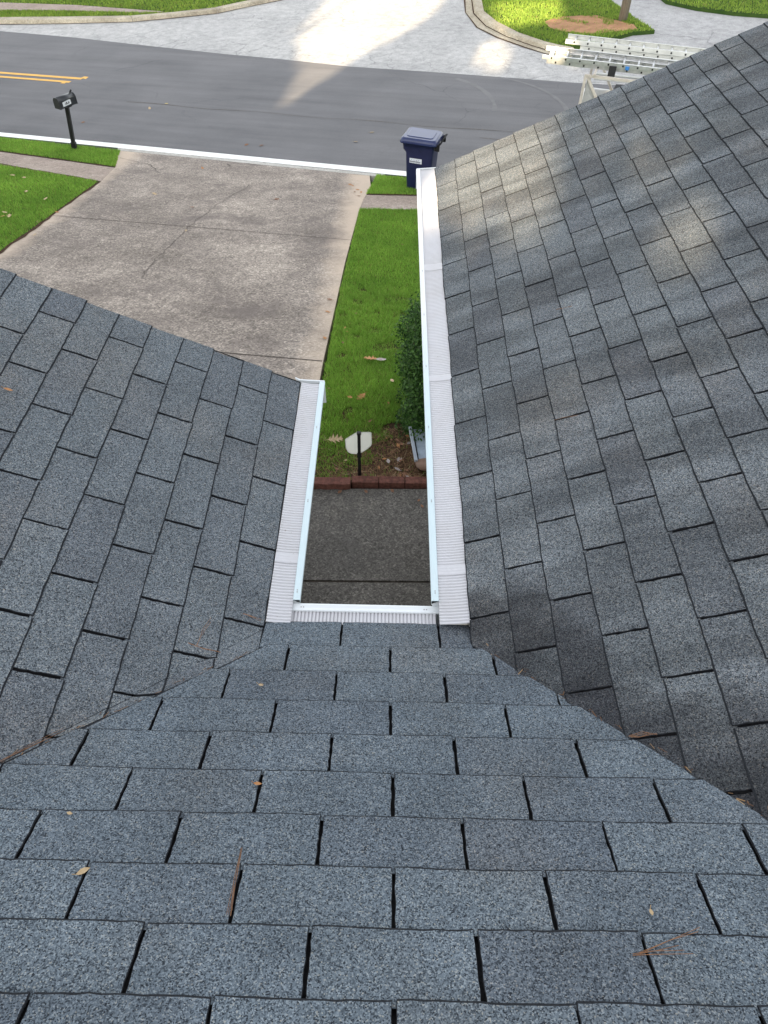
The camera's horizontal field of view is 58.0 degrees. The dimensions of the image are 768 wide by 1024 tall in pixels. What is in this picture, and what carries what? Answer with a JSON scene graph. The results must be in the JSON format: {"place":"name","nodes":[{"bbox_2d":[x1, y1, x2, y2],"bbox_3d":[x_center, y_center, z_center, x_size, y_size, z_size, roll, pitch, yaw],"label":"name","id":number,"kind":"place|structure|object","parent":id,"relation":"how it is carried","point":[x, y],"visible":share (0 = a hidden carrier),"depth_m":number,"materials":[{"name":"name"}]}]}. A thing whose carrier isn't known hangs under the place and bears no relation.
{"place":"outdoors","nodes":[
{"label":"outdoors","id":0,"kind":"place"},
{"bbox_2d":[0,164,97,250],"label":"grass","id":1,"kind":"structure","parent":0,"point":[27,183],"depth_m":14.32,"materials":[{"name":"green plant"}]},
{"bbox_2d":[0,136,119,166],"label":"grass","id":2,"kind":"structure","parent":0,"point":[80,154],"depth_m":17.51,"materials":[{"name":"green plant"}]},
{"bbox_2d":[53,89,77,149],"bbox_3d":[-7.862,-9.783,17.352,0.293,1.344,0.536,25,53,19],"label":"mailbox","id":3,"kind":"object","parent":2,"relation":"on","point":[66,101],"visible":0.91,"depth_m":17.01,"materials":[{"name":"black metal"}]},
{"bbox_2d":[0,2,162,12],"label":"sidewalk","id":4,"kind":"structure","parent":0,"point":[20,6],"depth_m":28.08,"materials":[{"name":"concrete"}]},
{"bbox_2d":[0,8,170,17],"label":"grass","id":5,"kind":"structure","parent":0,"point":[13,13],"depth_m":27.38,"materials":[{"name":"green plant"}]},
{"bbox_2d":[0,0,246,11],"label":"grass","id":6,"kind":"structure","parent":0,"point":[131,3],"depth_m":27.91,"materials":[{"name":"green plant"}]},
{"bbox_2d":[0,151,370,402],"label":"driveway","id":7,"kind":"structure","parent":0,"point":[243,290],"depth_m":11.80,"materials":[{"name":"grey concrete"}]},
{"bbox_2d":[127,159,248,275],"bbox_3d":[-3.934,-6.532,14.284,2.617,1.447,8.460,-14,51,-13],"label":"driveway crack","id":8,"kind":"object","parent":7,"relation":"on","point":[189,225],"visible":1,"depth_m":13.44,"materials":[{"name":"grey concrete"}]},
{"bbox_2d":[53,215,346,360],"bbox_3d":[-3.519,-3.795,10.991,5.763,1.057,5.814,1,49,0],"label":"driveway joint","id":9,"kind":"object","parent":7,"relation":"on","point":[238,230],"visible":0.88,"depth_m":12.47,"materials":[{"name":"grey concrete"}]},
{"bbox_2d":[0,152,416,209],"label":"sidewalk","id":10,"kind":"structure","parent":0,"point":[99,173],"depth_m":16.11,"materials":[{"name":"concrete"}]},
{"bbox_2d":[0,151,416,253],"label":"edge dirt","id":11,"kind":"structure","parent":10,"relation":"on","point":[32,229],"depth_m":14.85,"materials":[{"name":"soil"}]},
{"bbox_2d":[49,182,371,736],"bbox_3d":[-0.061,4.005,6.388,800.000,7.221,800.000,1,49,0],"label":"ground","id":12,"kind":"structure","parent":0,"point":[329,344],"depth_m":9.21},
{"bbox_2d":[0,21,767,1023],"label":"house","id":13,"kind":"structure","parent":12,"relation":"on","point":[442,813],"depth_m":1.95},
{"bbox_2d":[0,729,64,760],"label":"pine needles","id":14,"kind":"object","parent":13,"relation":"on","point":[31,746],"visible":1,"depth_m":1.68,"materials":[{"name":"brown plant"}]},
{"bbox_2d":[72,867,89,874],"bbox_3d":[-0.599,0.710,1.369,0.035,0.007,0.012,-21,37,-16],"label":"fallen leaf","id":15,"kind":"object","parent":13,"relation":"on","point":[82,870],"visible":1,"depth_m":1.37,"materials":[{"name":"beige plant"}]},
{"bbox_2d":[226,849,241,915],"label":"pine needles","id":16,"kind":"object","parent":13,"relation":"on","point":[231,903],"visible":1,"depth_m":1.35,"materials":[{"name":"brown plant"}]},
{"bbox_2d":[1,643,767,815],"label":"valley litter","id":17,"kind":"object","parent":13,"relation":"on","point":[491,654],"visible":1,"depth_m":1.79,"materials":[{"name":"plant"}]},
{"bbox_2d":[629,731,656,737],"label":"pine needles","id":18,"kind":"object","parent":13,"relation":"on","point":[643,735],"visible":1,"depth_m":1.74,"materials":[{"name":"brown plant"}]},
{"bbox_2d":[633,945,692,955],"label":"pine needles","id":19,"kind":"object","parent":13,"relation":"on","point":[661,950],"visible":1,"depth_m":1.25,"materials":[{"name":"brown plant"}]},
{"bbox_2d":[639,927,699,953],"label":"pine needles","id":20,"kind":"object","parent":13,"relation":"on","point":[669,940],"visible":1,"depth_m":1.27,"materials":[{"name":"brown plant"}]},
{"bbox_2d":[117,148,384,181],"bbox_3d":[-3.489,-8.594,17.132,7.311,0.577,0.240,14,50,11],"label":"driveway apron","id":21,"kind":"object","parent":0,"point":[372,175],"visible":0.39,"depth_m":16.99,"materials":[{"name":"concrete"}]},
{"bbox_2d":[0,31,614,177],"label":"road","id":22,"kind":"structure","parent":0,"point":[116,86],"depth_m":19.86,"materials":[{"name":"grey asphalt"}]},
{"bbox_2d":[0,72,87,83],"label":"line","id":23,"kind":"object","parent":22,"relation":"on","point":[64,82],"visible":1,"depth_m":22.32,"materials":[{"name":"yellow paint"}]},
{"bbox_2d":[0,132,405,175],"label":"road edge line","id":24,"kind":"object","parent":22,"relation":"on","point":[272,160],"visible":0.61,"depth_m":17.46,"materials":[{"name":"white paint"}]},
{"bbox_2d":[138,102,509,139],"bbox_3d":[-0.699,-10.363,18.518,14.723,0.805,0.742,14,50,11],"label":"road seam","id":25,"kind":"object","parent":22,"relation":"on","point":[334,118],"visible":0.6,"depth_m":18.88,"materials":[{"name":"black asphalt"}]},
{"bbox_2d":[455,77,568,110],"bbox_3d":[3.624,-11.938,19.731,2.084,0.202,3.749,-12,50,-12],"label":"tyre scuff","id":26,"kind":"object","parent":22,"relation":"on","point":[492,99],"visible":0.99,"depth_m":19.77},
{"bbox_2d":[578,56,641,103],"bbox_3d":[7.215,-8.749,15.565,5.654,1.925,1.960,14,50,11],"label":"work truck","id":27,"kind":"object","parent":22,"relation":"on","point":[589,91],"visible":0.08,"depth_m":15.14,"materials":[{"name":"white paint"}]},
{"bbox_2d":[542,46,676,76],"bbox_3d":[6.106,-9.360,14.746,5.448,0.322,0.534,14,50,11],"label":"extension ladder","id":28,"kind":"object","parent":27,"relation":"on","point":[610,65],"visible":0.57,"depth_m":14.97,"materials":[{"name":"metal"}]},
{"bbox_2d":[565,34,704,60],"bbox_3d":[6.727,-10.185,15.411,5.328,0.188,0.456,14,50,11],"label":"extension ladder","id":29,"kind":"object","parent":27,"relation":"on","point":[659,52],"visible":0.7,"depth_m":15.58,"materials":[{"name":"metal"}]},
{"bbox_2d":[0,0,623,84],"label":"side street","id":30,"kind":"structure","parent":0,"point":[443,36],"depth_m":24.52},
{"bbox_2d":[0,0,573,53],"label":"kerb","id":31,"kind":"structure","parent":30,"relation":"on","point":[484,17],"depth_m":26.70,"materials":[{"name":"concrete"}]},
{"bbox_2d":[61,0,552,54],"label":"gutter dirt","id":32,"kind":"structure","parent":30,"relation":"on","point":[465,12],"depth_m":24.76,"materials":[{"name":"soil"}]},
{"bbox_2d":[301,489,431,605],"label":"walkway","id":33,"kind":"structure","parent":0,"point":[381,535],"depth_m":6.16,"materials":[{"name":"grey concrete"}]},
{"bbox_2d":[303,581,429,582],"bbox_3d":[-0.108,0.645,5.963,1.281,0.100,0.080,1,49,-1],"label":"walkway joint","id":34,"kind":"object","parent":33,"relation":"on","point":[367,581],"visible":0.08,"depth_m":5.93,"materials":[{"name":"black concrete"}]},
{"bbox_2d":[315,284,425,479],"bbox_3d":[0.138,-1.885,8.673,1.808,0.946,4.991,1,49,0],"label":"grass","id":35,"kind":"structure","parent":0,"point":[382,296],"depth_m":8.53,"materials":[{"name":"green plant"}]},
{"bbox_2d":[323,434,342,442],"bbox_3d":[-0.525,-0.758,7.196,0.220,0.016,0.131,-7,63,-17],"label":"fallen leaf","id":36,"kind":"object","parent":35,"relation":"on","point":[336,438],"visible":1,"depth_m":7.21,"materials":[{"name":"beige plant"}]},
{"bbox_2d":[315,288,426,488],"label":"lawn soil","id":37,"kind":"structure","parent":0,"point":[391,425],"depth_m":7.32,"materials":[{"name":"brown soil"}]},
{"bbox_2d":[313,477,350,489],"bbox_3d":[-0.545,-0.254,6.646,0.448,0.135,0.100,0,49,-1],"label":"edging block","id":38,"kind":"object","parent":37,"relation":"on","point":[330,483],"depth_m":6.60,"materials":[{"name":"red brick"}]},
{"bbox_2d":[345,431,371,475],"bbox_3d":[-0.239,-0.512,6.554,0.250,0.663,0.046,-2,49,-3],"label":"yard sign","id":39,"kind":"object","parent":37,"relation":"on","point":[358,443],"visible":0.98,"depth_m":6.44,"materials":[{"name":"beige plastic"}]},
{"bbox_2d":[352,476,378,488],"bbox_3d":[-0.181,-0.276,6.681,0.255,0.122,0.090,1,49,0],"label":"edging block","id":40,"kind":"object","parent":37,"relation":"on","point":[364,482],"depth_m":6.64,"materials":[{"name":"red brick"}]},
{"bbox_2d":[315,405,426,478],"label":"leaf litter","id":41,"kind":"object","parent":37,"relation":"on","point":[395,473],"visible":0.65,"depth_m":6.95,"materials":[{"name":"plant"}]},
{"bbox_2d":[379,476,404,488],"bbox_3d":[0.075,-0.273,6.686,0.243,0.118,0.090,1,49,0],"label":"edging block","id":42,"kind":"object","parent":37,"relation":"on","point":[390,482],"depth_m":6.64,"materials":[{"name":"red brick"}]},
{"bbox_2d":[391,291,424,441],"bbox_3d":[0.631,-1.470,7.117,1.130,1.727,1.769,1,49,0],"label":"shrub","id":43,"kind":"object","parent":37,"relation":"on","point":[412,388],"visible":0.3,"depth_m":6.77,"materials":[{"name":"green plant"}]},
{"bbox_2d":[405,477,426,488],"bbox_3d":[0.357,-0.270,6.691,0.308,0.116,0.090,0,49,-1],"label":"edging block","id":44,"kind":"object","parent":37,"relation":"on","point":[415,482],"depth_m":6.65,"materials":[{"name":"red brick"}]},
{"bbox_2d":[409,426,425,471],"bbox_3d":[0.570,-0.564,6.888,0.593,0.302,0.581,-4,49,-5],"label":"block","id":45,"kind":"object","parent":37,"relation":"on","point":[419,450],"visible":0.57,"depth_m":6.77,"materials":[{"name":"grey plastic"}]},
{"bbox_2d":[341,206,419,288],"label":"grass","id":46,"kind":"structure","parent":0,"point":[371,218],"depth_m":12.00,"materials":[{"name":"green plant"}]},
{"bbox_2d":[366,174,416,195],"bbox_3d":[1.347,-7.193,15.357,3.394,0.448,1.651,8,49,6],"label":"grass","id":47,"kind":"structure","parent":0,"point":[400,184],"depth_m":15.36,"materials":[{"name":"green plant"}]},
{"bbox_2d":[400,127,447,188],"bbox_3d":[0.841,-7.630,15.050,0.893,1.116,0.700,14,50,11],"label":"wheelie bin","id":48,"kind":"object","parent":47,"relation":"on","point":[421,146],"visible":0.7,"depth_m":14.68,"materials":[{"name":"blue plastic"}]},
{"bbox_2d":[482,0,654,48],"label":"grass","id":49,"kind":"structure","parent":0,"point":[544,16],"depth_m":24.59,"materials":[{"name":"green plant"}]},
{"bbox_2d":[544,15,635,33],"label":"bare dirt","id":50,"kind":"structure","parent":49,"relation":"on","point":[559,23],"depth_m":23.67,"materials":[{"name":"brown soil"}]},
{"bbox_2d":[618,0,631,20],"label":"trunk","id":51,"kind":"object","parent":49,"relation":"on","point":[624,9],"depth_m":23.62,"materials":[{"name":"brown wood"}]},
{"bbox_2d":[578,0,767,84],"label":"neighbour driveway","id":52,"kind":"structure","parent":0,"point":[673,25],"depth_m":23.48,"materials":[{"name":"grey concrete"}]},
{"bbox_2d":[661,0,767,18],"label":"grass","id":53,"kind":"structure","parent":0,"point":[761,5],"depth_m":24.65,"materials":[{"name":"green plant"}]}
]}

